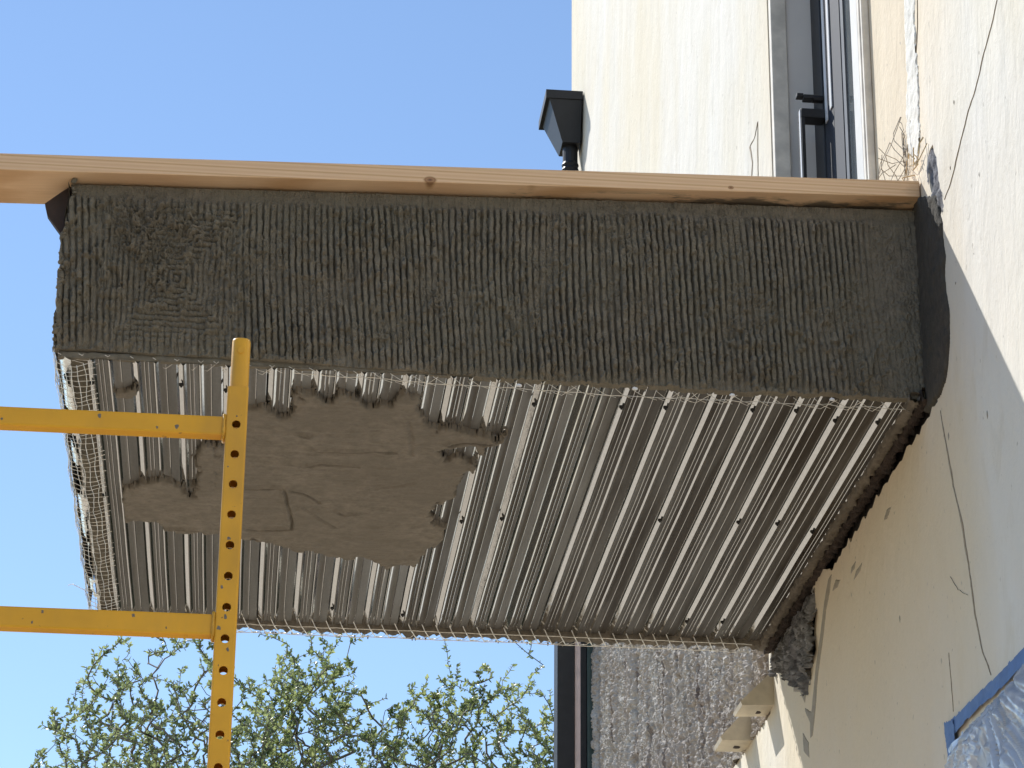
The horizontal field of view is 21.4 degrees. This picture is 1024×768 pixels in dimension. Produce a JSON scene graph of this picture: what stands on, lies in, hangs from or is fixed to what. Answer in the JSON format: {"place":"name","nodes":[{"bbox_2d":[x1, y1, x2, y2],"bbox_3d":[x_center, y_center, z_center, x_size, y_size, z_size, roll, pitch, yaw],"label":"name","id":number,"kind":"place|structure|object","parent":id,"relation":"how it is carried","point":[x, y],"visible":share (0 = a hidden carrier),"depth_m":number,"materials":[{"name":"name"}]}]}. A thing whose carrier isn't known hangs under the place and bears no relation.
{"place":"outdoors","nodes":[
{"label":"outdoors","id":0,"kind":"place"},
{"bbox_2d":[0,0,571,767],"label":"sky","id":1,"kind":"structure","parent":0,"point":[440,83],"materials":[{"name":"blue"}]},
{"label":"patio","id":2,"kind":"structure","parent":0,"visible":0},
{"bbox_2d":[0,338,250,767],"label":"scaffold frame","id":3,"kind":"object","parent":2,"relation":"on","point":[219,625],"visible":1,"depth_m":4.22,"materials":[{"name":"yellow metal"}]},
{"label":"ground","id":4,"kind":"structure","parent":0,"visible":0},
{"bbox_2d":[29,636,290,767],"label":"leafy tree","id":5,"kind":"object","parent":4,"relation":"on","point":[159,710],"visible":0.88,"depth_m":14.73,"materials":[{"name":"green plant"}]},
{"bbox_2d":[230,630,405,767],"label":"leafy tree","id":6,"kind":"object","parent":4,"relation":"on","point":[331,713],"visible":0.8,"depth_m":15.60,"materials":[{"name":"green plant"}]},
{"bbox_2d":[248,718,490,767],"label":"leafy tree","id":7,"kind":"object","parent":4,"relation":"on","point":[364,755],"visible":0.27,"depth_m":17.80,"materials":[{"name":"green plant"}]},
{"bbox_2d":[370,641,553,767],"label":"leafy tree","id":8,"kind":"object","parent":4,"relation":"on","point":[471,704],"visible":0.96,"depth_m":15.31,"materials":[{"name":"green plant"}]},
{"bbox_2d":[572,0,1023,767],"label":"stucco house","id":9,"kind":"structure","parent":4,"relation":"on","point":[900,642],"depth_m":6.05,"materials":[{"name":"paint"}]},
{"bbox_2d":[45,178,949,653],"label":"balcony","id":10,"kind":"structure","parent":9,"relation":"attached to","point":[591,422],"depth_m":5.63,"materials":[{"name":"concrete"}]},
{"bbox_2d":[0,153,919,210],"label":"wooden plank","id":11,"kind":"object","parent":10,"relation":"on","point":[33,179],"visible":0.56,"depth_m":5.59,"materials":[{"name":"beige wood"}]},
{"bbox_2d":[539,89,582,170],"bbox_3d":[0.216,-0.789,12.109,0.167,1.025,0.310,3,-23,-5],"label":"rain leader","id":12,"kind":"object","parent":9,"relation":"attached to","point":[560,119],"visible":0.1,"depth_m":12.15,"materials":[{"name":"black paint"}]},
{"bbox_2d":[554,641,593,767],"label":"corner trim","id":13,"kind":"structure","parent":9,"relation":"attached to","point":[573,709],"depth_m":10.73,"materials":[{"name":"black paint"}]},
{"bbox_2d":[795,0,857,178],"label":"glazed door","id":14,"kind":"structure","parent":9,"relation":"in","point":[832,115],"depth_m":7.25,"materials":[{"name":"black paint"}]},
{"bbox_2d":[944,648,1023,767],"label":"plastic cover","id":15,"kind":"object","parent":9,"relation":"attached to","point":[992,736],"visible":1,"depth_m":4.81,"materials":[{"name":"clear plastic"}]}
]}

